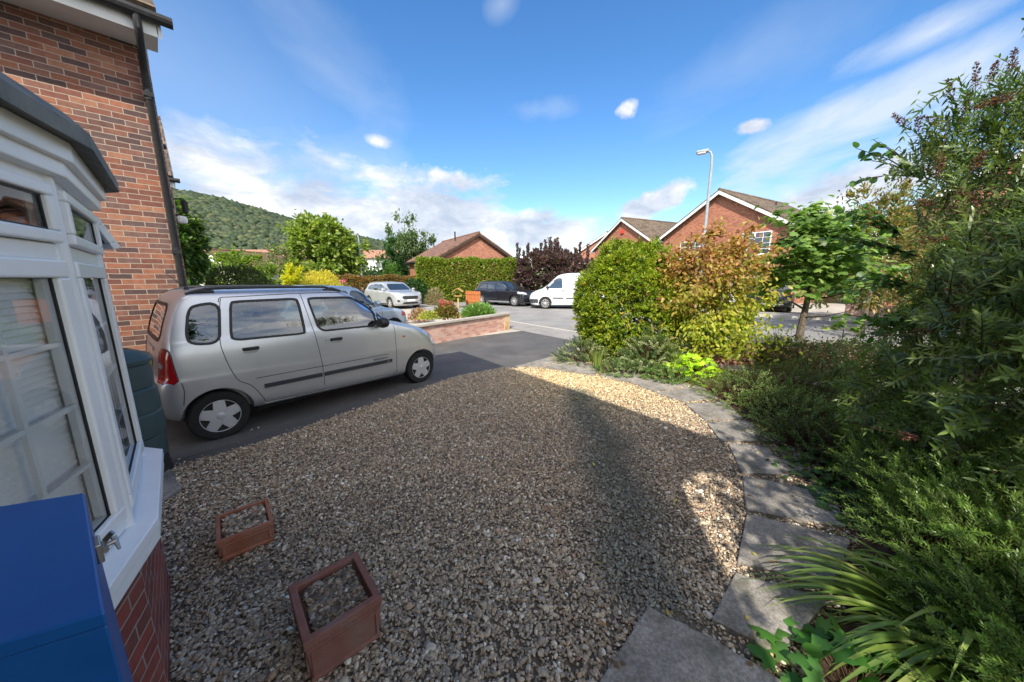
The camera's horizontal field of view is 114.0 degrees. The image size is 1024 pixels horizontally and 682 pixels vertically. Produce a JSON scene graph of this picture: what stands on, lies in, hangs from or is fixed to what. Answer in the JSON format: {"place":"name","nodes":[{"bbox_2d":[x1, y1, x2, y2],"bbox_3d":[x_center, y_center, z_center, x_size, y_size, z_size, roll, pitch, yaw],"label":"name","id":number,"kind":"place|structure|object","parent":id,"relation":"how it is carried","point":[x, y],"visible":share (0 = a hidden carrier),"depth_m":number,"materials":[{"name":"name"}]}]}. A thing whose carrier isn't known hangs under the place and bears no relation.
{"place":"outdoors","nodes":[
{"label":"outdoors","id":0,"kind":"place"},
{"bbox_2d":[200,248,282,284],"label":"white house","id":1,"kind":"structure","parent":0,"point":[246,252],"depth_m":34.41,"materials":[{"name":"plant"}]},
{"bbox_2d":[165,344,589,460],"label":"drive tarmac","id":2,"kind":"structure","parent":0,"point":[184,441],"depth_m":4.55,"materials":[{"name":"grey asphalt"}]},
{"bbox_2d":[123,348,173,471],"bbox_3d":[-3.250,0.631,2.732,0.542,1.115,0.542,0,11,0],"label":"water butt","id":3,"kind":"object","parent":2,"relation":"on","point":[148,406],"visible":0.33,"depth_m":2.74,"materials":[{"name":"green plastic"}]},
{"bbox_2d":[146,272,434,438],"bbox_3d":[-2.865,-0.091,4.861,1.994,1.769,3.498,8,14,38],"label":"parked car","id":4,"kind":"object","parent":2,"relation":"on","point":[224,357],"visible":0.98,"depth_m":3.77,"materials":[{"name":"silver metal"}]},
{"bbox_2d":[362,250,397,270],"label":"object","id":5,"kind":"structure","parent":0,"point":[369,258],"depth_m":78.08,"materials":[{"name":"brick"}]},
{"bbox_2d":[173,331,716,466],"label":"forecourt subbase","id":6,"kind":"structure","parent":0,"point":[304,424],"depth_m":4.56,"materials":[{"name":"grey concrete"}]},
{"bbox_2d":[0,69,170,681],"bbox_3d":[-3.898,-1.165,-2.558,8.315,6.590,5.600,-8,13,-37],"label":"bay window","id":7,"kind":"structure","parent":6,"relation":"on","point":[69,423],"depth_m":1.04,"materials":[{"name":"white plastic"}]},
{"bbox_2d":[0,210,119,249],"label":"window frame","id":8,"kind":"structure","parent":7,"relation":"in","point":[108,242],"depth_m":1.56,"materials":[{"name":"white plastic"}]},
{"bbox_2d":[0,158,127,554],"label":"window frame","id":9,"kind":"structure","parent":7,"relation":"in","point":[54,440],"depth_m":0.97,"materials":[{"name":"white plastic"}]},
{"bbox_2d":[54,181,143,511],"bbox_3d":[-1.658,0.038,1.347,0.070,1.190,0.692,-10,15,-44],"label":"window frame","id":10,"kind":"structure","parent":7,"relation":"in","point":[92,279],"depth_m":1.44,"materials":[{"name":"white plastic"}]},
{"bbox_2d":[160,361,859,681],"bbox_3d":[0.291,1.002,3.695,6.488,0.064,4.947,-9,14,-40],"label":"gravel","id":11,"kind":"structure","parent":6,"relation":"on","point":[222,672],"depth_m":2.25,"materials":[{"name":"beige gravel"}]},
{"bbox_2d":[0,493,132,681],"bbox_3d":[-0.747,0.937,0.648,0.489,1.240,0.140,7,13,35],"label":"blue cabinet","id":12,"kind":"object","parent":11,"relation":"on","point":[58,621],"visible":1,"depth_m":0.46,"materials":[{"name":"plastic"}]},
{"bbox_2d":[162,469,180,501],"bbox_3d":[-2.836,1.173,2.733,0.710,0.030,0.155,10,14,42],"label":"doorstep slab","id":13,"kind":"structure","parent":11,"relation":"on","point":[171,486],"depth_m":2.69,"materials":[{"name":"grey concrete"}]},
{"bbox_2d":[216,498,273,561],"bbox_3d":[-1.720,1.208,2.150,0.276,0.160,0.304,-9,14,-41],"label":"terracotta planter","id":14,"kind":"object","parent":11,"relation":"on","point":[243,529],"visible":1,"depth_m":2.09,"materials":[{"name":"ceramic"}]},
{"bbox_2d":[288,551,381,681],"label":"terracotta planter","id":15,"kind":"object","parent":11,"relation":"on","point":[336,612],"visible":1,"depth_m":1.50,"materials":[{"name":"ceramic"}]},
{"bbox_2d":[526,365,851,667],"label":"fallen leaves","id":16,"kind":"object","parent":11,"relation":"on","point":[616,664],"visible":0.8,"depth_m":1.96,"materials":[{"name":"brown plant"}]},
{"bbox_2d":[571,235,692,359],"bbox_3d":[2.661,-0.915,7.415,2.731,2.778,2.446,0,11,0],"label":"clipped green bush","id":17,"kind":"object","parent":6,"relation":"on","point":[634,263],"visible":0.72,"depth_m":6.71,"materials":[{"name":"green plant"}]},
{"bbox_2d":[524,356,849,681],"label":"path bedding","id":18,"kind":"object","parent":6,"relation":"on","point":[681,617],"visible":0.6,"depth_m":1.86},
{"bbox_2d":[516,356,558,367],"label":"paving slab","id":19,"kind":"structure","parent":18,"relation":"on","point":[541,362],"depth_m":6.56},
{"bbox_2d":[543,360,596,375],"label":"paving slab","id":20,"kind":"structure","parent":18,"relation":"on","point":[574,368],"depth_m":6.27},
{"bbox_2d":[600,370,648,382],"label":"paving slab","id":21,"kind":"structure","parent":18,"relation":"on","point":[626,380],"depth_m":5.63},
{"bbox_2d":[629,378,689,391],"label":"paving slab","id":22,"kind":"structure","parent":18,"relation":"on","point":[652,386],"depth_m":5.24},
{"bbox_2d":[656,385,717,402],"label":"paving slab","id":23,"kind":"structure","parent":18,"relation":"on","point":[685,394],"depth_m":4.80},
{"bbox_2d":[599,607,780,681],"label":"paving slab","id":24,"kind":"structure","parent":18,"relation":"on","point":[657,646],"depth_m":1.46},
{"bbox_2d":[686,401,742,421],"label":"paving slab","id":25,"kind":"structure","parent":18,"relation":"on","point":[703,410],"depth_m":4.19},
{"bbox_2d":[707,420,786,442],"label":"paving slab","id":26,"kind":"structure","parent":18,"relation":"on","point":[730,430],"depth_m":3.63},
{"bbox_2d":[712,573,830,655],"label":"paving slab","id":27,"kind":"structure","parent":18,"relation":"on","point":[742,598],"depth_m":1.68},
{"bbox_2d":[728,443,816,479],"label":"paving slab","id":28,"kind":"structure","parent":18,"relation":"on","point":[749,460],"depth_m":3.04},
{"bbox_2d":[737,514,850,590],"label":"paving slab","id":29,"kind":"structure","parent":18,"relation":"on","point":[758,530],"depth_m":2.09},
{"bbox_2d":[742,476,845,529],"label":"paving slab","id":30,"kind":"structure","parent":18,"relation":"on","point":[770,499],"depth_m":2.47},
{"bbox_2d":[381,305,519,336],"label":"neighbour drive","id":31,"kind":"structure","parent":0,"point":[406,311],"depth_m":13.29,"materials":[{"name":"concrete"}]},
{"bbox_2d":[278,261,307,284],"bbox_3d":[-10.940,-2.710,16.709,1.321,2.548,1.388,0,11,0],"label":"golden conifer","id":32,"kind":"object","parent":31,"relation":"on","point":[292,277],"visible":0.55,"depth_m":16.40,"materials":[{"name":"yellow plant"}]},
{"bbox_2d":[300,269,341,285],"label":"golden shrub","id":33,"kind":"object","parent":31,"relation":"on","point":[328,274],"visible":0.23,"depth_m":14.75,"materials":[{"name":"yellow plant"}]},
{"bbox_2d":[293,285,406,322],"bbox_3d":[-4.581,-0.694,8.691,1.939,1.547,3.652,7,13,32],"label":"parked car","id":34,"kind":"object","parent":31,"relation":"on","point":[395,314],"visible":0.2,"depth_m":8.71,"materials":[{"name":"blue paint"}]},
{"bbox_2d":[364,281,421,307],"bbox_3d":[-7.208,-2.814,20.085,4.213,1.527,2.127,10,14,42],"label":"parked car","id":35,"kind":"object","parent":31,"relation":"on","point":[390,294],"visible":0.88,"depth_m":19.13,"materials":[{"name":"silver metal"}]},
{"bbox_2d":[411,312,510,343],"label":"garden wall","id":36,"kind":"structure","parent":31,"relation":"on","point":[449,330],"depth_m":9.56,"materials":[{"name":"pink brick"}]},
{"label":"planting bed soil","id":37,"kind":"structure","parent":36,"relation":"in","visible":0},
{"bbox_2d":[433,299,459,319],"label":"hydrangea","id":38,"kind":"object","parent":37,"relation":"on","point":[445,309],"visible":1,"depth_m":11.69,"materials":[{"name":"red plant"}]},
{"bbox_2d":[459,300,496,317],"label":"green perennial","id":39,"kind":"object","parent":37,"relation":"on","point":[477,309],"visible":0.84,"depth_m":11.75,"materials":[{"name":"green plant"}]},
{"bbox_2d":[457,333,670,359],"bbox_3d":[0.953,0.236,7.842,2.850,0.001,4.399,-8,13,-37],"label":"drive apron","id":40,"kind":"object","parent":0,"point":[534,344],"visible":0.71,"depth_m":8.49,"materials":[{"name":"grey asphalt"}]},
{"bbox_2d":[147,0,1023,260],"label":"sky","id":41,"kind":"structure","parent":0,"point":[511,122],"materials":[{"name":"blue"}]},
{"bbox_2d":[584,346,609,368],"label":"iris clump","id":42,"kind":"object","parent":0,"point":[594,358],"visible":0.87,"depth_m":6.13,"materials":[{"name":"green plant"}]},
{"bbox_2d":[380,289,865,336],"bbox_3d":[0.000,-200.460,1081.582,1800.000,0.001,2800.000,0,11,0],"label":"ground","id":43,"kind":"structure","parent":0,"point":[840,302],"depth_m":22.18,"materials":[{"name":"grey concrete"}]},
{"bbox_2d":[0,0,188,350],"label":"brick house","id":44,"kind":"structure","parent":43,"relation":"on","point":[84,64],"depth_m":3.93,"materials":[{"name":"brick"}]},
{"bbox_2d":[158,116,179,212],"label":"brick house","id":45,"kind":"structure","parent":43,"relation":"on","point":[172,180],"depth_m":9.07,"materials":[{"name":"brick"}]},
{"bbox_2d":[173,192,213,285],"bbox_3d":[-18.347,-4.941,18.157,3.312,6.406,3.057,-7,13,-33],"label":"broadleaf tree","id":46,"kind":"object","parent":43,"relation":"on","point":[196,260],"visible":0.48,"depth_m":18.33,"materials":[{"name":"green plant"}]},
{"bbox_2d":[202,263,273,284],"bbox_3d":[-10.157,-1.724,12.494,3.068,2.412,2.547,0,11,0],"label":"yew mound","id":47,"kind":"object","parent":43,"relation":"on","point":[228,271],"visible":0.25,"depth_m":12.09,"materials":[{"name":"green plant"}]},
{"bbox_2d":[201,243,285,284],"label":"garden shrub","id":48,"kind":"object","parent":43,"relation":"on","point":[228,259],"visible":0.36,"depth_m":23.39,"materials":[{"name":"green plant"}]},
{"bbox_2d":[256,241,304,280],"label":"garden shrub","id":49,"kind":"object","parent":43,"relation":"on","point":[270,256],"visible":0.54,"depth_m":25.95,"materials":[{"name":"green plant"}]},
{"bbox_2d":[268,209,373,287],"bbox_3d":[-16.087,-7.465,28.996,8.286,7.392,7.888,0,11,0],"label":"broadleaf tree","id":50,"kind":"object","parent":43,"relation":"on","point":[324,250],"visible":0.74,"depth_m":27.51,"materials":[{"name":"green plant"}]},
{"bbox_2d":[282,273,427,293],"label":"bronze hedge","id":51,"kind":"object","parent":43,"relation":"on","point":[377,278],"visible":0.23,"depth_m":23.98,"materials":[{"name":"brown plant"}]},
{"bbox_2d":[381,257,401,281],"bbox_3d":[-11.830,-6.155,32.392,2.347,4.024,2.383,0,11,0],"label":"conifer tree","id":52,"kind":"object","parent":43,"relation":"on","point":[388,268],"visible":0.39,"depth_m":32.21,"materials":[{"name":"green plant"}]},
{"bbox_2d":[378,233,407,275],"bbox_3d":[-12.539,-7.918,35.169,3.066,6.895,2.958,-9,14,-41],"label":"conifer tree","id":53,"kind":"object","parent":43,"relation":"on","point":[395,256],"visible":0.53,"depth_m":34.56,"materials":[{"name":"green plant"}]},
{"bbox_2d":[404,278,430,303],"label":"dark shrub","id":54,"kind":"object","parent":43,"relation":"on","point":[418,284],"visible":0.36,"depth_m":22.62,"materials":[{"name":"green plant"}]},
{"bbox_2d":[423,287,445,305],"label":"dry perennial","id":55,"kind":"object","parent":43,"relation":"on","point":[433,295],"visible":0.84,"depth_m":21.50,"materials":[{"name":"brown plant"}]},
{"bbox_2d":[404,231,513,298],"bbox_3d":[-4.961,-7.108,31.522,8.030,5.750,8.720,-7,12,-31],"label":"orange bungalow","id":56,"kind":"object","parent":43,"relation":"on","point":[477,244],"visible":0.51,"depth_m":28.15,"materials":[{"name":"brick"}]},
{"bbox_2d":[414,255,517,301],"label":"green hedge","id":57,"kind":"object","parent":43,"relation":"on","point":[430,270],"visible":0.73,"depth_m":24.03,"materials":[{"name":"green plant"}]},
{"bbox_2d":[187,256,888,297],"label":"distant greenery","id":58,"kind":"object","parent":43,"relation":"on","point":[371,271],"visible":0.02,"depth_m":50.31,"materials":[{"name":"green plant"}]},
{"bbox_2d":[508,237,593,290],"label":"purple shrub","id":59,"kind":"object","parent":43,"relation":"on","point":[556,258],"visible":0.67,"depth_m":24.34,"materials":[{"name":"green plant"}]},
{"bbox_2d":[573,231,607,271],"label":"brown roofed house","id":60,"kind":"structure","parent":43,"relation":"on","point":[593,243],"depth_m":46.56,"materials":[{"name":"orange brick"}]},
{"bbox_2d":[590,217,676,296],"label":"gable house","id":61,"kind":"structure","parent":43,"relation":"on","point":[634,229],"depth_m":33.01,"materials":[{"name":"orange brick"}]},
{"bbox_2d":[611,307,872,323],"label":"kerb","id":62,"kind":"structure","parent":43,"relation":"on","point":[798,317],"depth_m":14.08,"materials":[{"name":"concrete"}]},
{"bbox_2d":[658,188,837,303],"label":"gable house","id":63,"kind":"structure","parent":43,"relation":"on","point":[726,203],"depth_m":22.73,"materials":[{"name":"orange brick"}]},
{"bbox_2d":[743,231,771,255],"bbox_3d":[15.585,-6.219,21.323,0.140,1.450,1.820,-6,12,-29],"label":"window","id":64,"kind":"structure","parent":63,"relation":"in","point":[767,243],"depth_m":20.97,"materials":[{"name":"white plastic"}]},
{"bbox_2d":[396,305,1006,410],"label":"pavement","id":65,"kind":"structure","parent":0,"point":[557,333],"depth_m":10.53,"materials":[{"name":"grey concrete"}]},
{"bbox_2d":[613,211,819,366],"bbox_3d":[3.821,-0.946,6.372,3.504,2.885,2.722,0,11,0],"label":"autumn shrub","id":66,"kind":"object","parent":65,"relation":"on","point":[703,326],"visible":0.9,"depth_m":6.11,"materials":[{"name":"orange plant"}]},
{"bbox_2d":[756,330,992,380],"bbox_3d":[6.572,0.283,5.800,3.880,0.782,0.838,2,11,10],"label":"boundary hedge","id":67,"kind":"object","parent":65,"relation":"on","point":[824,348],"visible":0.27,"depth_m":5.94,"materials":[{"name":"green plant"}]},
{"bbox_2d":[419,299,1022,399],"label":"road","id":68,"kind":"structure","parent":0,"point":[560,317],"depth_m":13.30,"materials":[{"name":"grey asphalt"}]},
{"bbox_2d":[371,208,437,280],"bbox_3d":[-11.369,-9.854,36.826,6.144,9.204,5.745,5,12,27],"label":"birch tree","id":69,"kind":"object","parent":68,"relation":"on","point":[411,247],"visible":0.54,"depth_m":36.10,"materials":[{"name":"green plant"}]},
{"bbox_2d":[465,291,480,304],"bbox_3d":[-2.371,-2.588,20.132,1.170,0.850,0.060,7,13,34],"label":"orange fence panel","id":70,"kind":"object","parent":68,"relation":"on","point":[472,296],"visible":0.77,"depth_m":20.12,"materials":[{"name":"brown wood"}]},
{"bbox_2d":[474,281,533,306],"bbox_3d":[-0.456,-3.144,21.717,4.233,1.577,2.084,7,13,34],"label":"parked car","id":71,"kind":"object","parent":68,"relation":"on","point":[513,294],"visible":0.87,"depth_m":20.94,"materials":[{"name":"black paint"}]},
{"bbox_2d":[529,273,613,308],"bbox_3d":[3.531,-2.921,19.327,5.015,2.017,2.270,1,11,8],"label":"white van","id":72,"kind":"object","parent":68,"relation":"on","point":[557,291],"visible":0.52,"depth_m":18.58,"materials":[{"name":"paint"}]},
{"bbox_2d":[695,148,712,313],"bbox_3d":[6.887,-3.758,12.382,0.595,6.198,0.252,6,12,29],"label":"street lamp","id":73,"kind":"object","parent":68,"relation":"on","point":[702,152],"visible":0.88,"depth_m":11.90,"materials":[{"name":"metal"}]},
{"bbox_2d":[689,339,932,369],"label":"boundary wall","id":74,"kind":"structure","parent":68,"relation":"on","point":[717,359],"depth_m":6.49,"materials":[{"name":"brick"}]},
{"bbox_2d":[736,195,911,340],"bbox_3d":[5.815,-1.095,6.494,2.570,3.136,2.554,0,11,0],"label":"sycamore sapling","id":75,"kind":"object","parent":68,"relation":"on","point":[810,264],"visible":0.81,"depth_m":6.02,"materials":[{"name":"green plant"}]},
{"bbox_2d":[822,315,866,341],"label":"maple seedling","id":76,"kind":"object","parent":68,"relation":"on","point":[837,325],"visible":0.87,"depth_m":6.37,"materials":[{"name":"green plant"}]},
{"bbox_2d":[801,227,948,321],"bbox_3d":[12.970,-2.297,11.656,5.312,3.599,3.732,5,12,25],"label":"loose shrub","id":77,"kind":"object","parent":68,"relation":"on","point":[876,293],"visible":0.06,"depth_m":11.81,"materials":[{"name":"green plant"}]},
{"bbox_2d":[800,169,954,336],"bbox_3d":[10.207,-2.328,9.314,4.227,4.518,3.325,0,11,0],"label":"bronze shrub","id":78,"kind":"object","parent":68,"relation":"on","point":[902,219],"visible":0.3,"depth_m":8.86,"materials":[{"name":"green plant"}]},
{"bbox_2d":[567,358,997,681],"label":"garden bed soil","id":79,"kind":"structure","parent":0,"point":[847,627],"depth_m":1.94,"materials":[{"name":"brown soil"}]},
{"bbox_2d":[549,334,612,366],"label":"variegated shrub","id":80,"kind":"object","parent":79,"relation":"on","point":[579,349],"visible":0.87,"depth_m":6.78,"materials":[{"name":"green plant"}]},
{"bbox_2d":[591,353,667,378],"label":"ground cover shrub","id":81,"kind":"object","parent":79,"relation":"on","point":[618,364],"visible":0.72,"depth_m":5.83,"materials":[{"name":"green plant"}]},
{"bbox_2d":[612,324,686,374],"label":"variegated shrub","id":82,"kind":"object","parent":79,"relation":"on","point":[652,346],"visible":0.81,"depth_m":6.13,"materials":[{"name":"green plant"}]},
{"bbox_2d":[637,362,701,385],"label":"ground cover shrub","id":83,"kind":"object","parent":79,"relation":"on","point":[677,377],"visible":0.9,"depth_m":5.44,"materials":[{"name":"green plant"}]},
{"bbox_2d":[661,352,723,381],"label":"lime leaved plant","id":84,"kind":"object","parent":79,"relation":"on","point":[696,364],"visible":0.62,"depth_m":5.66,"materials":[{"name":"green plant"}]},
{"bbox_2d":[685,361,826,415],"bbox_3d":[3.358,0.574,4.628,1.640,0.540,1.588,0,11,0],"label":"spreading shrub","id":85,"kind":"object","parent":79,"relation":"on","point":[721,386],"visible":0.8,"depth_m":4.56,"materials":[{"name":"green plant"}]},
{"bbox_2d":[722,381,851,441],"bbox_3d":[3.330,0.735,3.946,1.446,0.500,1.422,0,11,0],"label":"spreading shrub","id":86,"kind":"object","parent":79,"relation":"on","point":[814,402],"visible":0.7,"depth_m":3.92,"materials":[{"name":"green plant"}]},
{"bbox_2d":[721,357,862,410],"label":"spreading shrub","id":87,"kind":"object","parent":79,"relation":"on","point":[791,374],"visible":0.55,"depth_m":4.78,"materials":[{"name":"green plant"}]},
{"bbox_2d":[740,344,883,395],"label":"spreading shrub","id":88,"kind":"object","parent":79,"relation":"on","point":[814,360],"visible":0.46,"depth_m":5.49,"materials":[{"name":"green plant"}]},
{"bbox_2d":[740,407,886,482],"bbox_3d":[2.997,0.932,3.254,1.348,0.509,1.372,5,12,24],"label":"spreading shrub","id":89,"kind":"object","parent":79,"relation":"on","point":[815,433],"visible":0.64,"depth_m":3.25,"materials":[{"name":"green plant"}]},
{"bbox_2d":[771,444,879,503],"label":"ground ivy","id":90,"kind":"object","parent":79,"relation":"on","point":[809,474],"visible":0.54,"depth_m":2.82,"materials":[{"name":"green plant"}]},
{"bbox_2d":[746,613,918,681],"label":"broad leaved weed","id":91,"kind":"object","parent":79,"relation":"on","point":[816,645],"visible":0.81,"depth_m":1.44,"materials":[{"name":"green plant"}]},
{"bbox_2d":[808,477,910,549],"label":"ground ivy","id":92,"kind":"object","parent":79,"relation":"on","point":[822,504],"visible":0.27,"depth_m":2.44,"materials":[{"name":"green plant"}]},
{"bbox_2d":[737,524,1023,681],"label":"strap leaved clump","id":93,"kind":"object","parent":79,"relation":"on","point":[899,650],"visible":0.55,"depth_m":1.58,"materials":[{"name":"green plant"}]},
{"bbox_2d":[808,18,1023,535],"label":"buddleia","id":94,"kind":"object","parent":79,"relation":"on","point":[977,298],"visible":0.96,"depth_m":2.19,"materials":[{"name":"green plant"}]},
{"bbox_2d":[818,227,916,259],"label":"leafy branch","id":95,"kind":"object","parent":94,"relation":"attached to","point":[893,249],"visible":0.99,"depth_m":3.19,"materials":[{"name":"green plant"}]},
{"bbox_2d":[834,198,901,237],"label":"leafy branch","id":96,"kind":"object","parent":94,"relation":"attached to","point":[883,226],"visible":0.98,"depth_m":3.42,"materials":[{"name":"green plant"}]},
{"bbox_2d":[826,268,910,295],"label":"leafy branch","id":97,"kind":"object","parent":94,"relation":"attached to","point":[887,281],"visible":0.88,"depth_m":3.14,"materials":[{"name":"green plant"}]},
{"bbox_2d":[842,313,921,338],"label":"leafy branch","id":98,"kind":"object","parent":94,"relation":"attached to","point":[865,316],"visible":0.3,"depth_m":3.02,"materials":[{"name":"green plant"}]},
{"bbox_2d":[849,169,914,186],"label":"leafy branch","id":99,"kind":"object","parent":94,"relation":"attached to","point":[871,180],"visible":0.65,"depth_m":2.94,"materials":[{"name":"green plant"}]},
{"bbox_2d":[852,138,925,177],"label":"leafy branch","id":100,"kind":"object","parent":94,"relation":"attached to","point":[890,154],"visible":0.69,"depth_m":2.76,"materials":[{"name":"green plant"}]},
{"bbox_2d":[867,303,926,342],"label":"leafy branch","id":101,"kind":"object","parent":94,"relation":"attached to","point":[884,322],"visible":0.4,"depth_m":2.91,"materials":[{"name":"green plant"}]},
{"bbox_2d":[810,608,1022,681],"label":"strap leaved clump","id":102,"kind":"object","parent":79,"relation":"on","point":[910,632],"visible":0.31,"depth_m":1.40,"materials":[{"name":"green plant"}]},
{"bbox_2d":[815,398,1023,681],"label":"feathery shrub","id":103,"kind":"object","parent":79,"relation":"on","point":[974,559],"visible":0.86,"depth_m":1.58,"materials":[{"name":"green plant"}]},
{"bbox_2d":[764,303,845,314],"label":"driveway","id":104,"kind":"structure","parent":0,"point":[833,308],"depth_m":17.48,"materials":[{"name":"grey asphalt"}]},
{"bbox_2d":[747,282,795,311],"bbox_3d":[13.837,-2.479,17.641,2.170,1.587,4.307,9,14,41],"label":"parked car","id":105,"kind":"object","parent":104,"relation":"on","point":[787,303],"visible":0.23,"depth_m":15.87,"materials":[{"name":"black paint"}]},
{"bbox_2d":[701,309,940,324],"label":"pavement","id":106,"kind":"structure","parent":0,"point":[795,314],"depth_m":15.08,"materials":[{"name":"grey concrete"}]},
{"bbox_2d":[845,304,950,319],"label":"garden wall","id":107,"kind":"structure","parent":106,"relation":"on","point":[857,313],"depth_m":14.20,"materials":[{"name":"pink brick"}]},
{"bbox_2d":[883,151,1022,305],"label":"hand house","id":108,"kind":"structure","parent":0,"point":[885,303],"depth_m":15.57,"materials":[{"name":"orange brick"}]},
{"bbox_3d":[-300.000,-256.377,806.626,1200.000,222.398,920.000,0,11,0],"label":"hills","id":109,"kind":"structure","parent":0,"visible":0},
{"bbox_2d":[173,188,426,269],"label":"woodland","id":110,"kind":"object","parent":109,"relation":"on","point":[240,226],"visible":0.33,"depth_m":594.71,"materials":[{"name":"green plant"}]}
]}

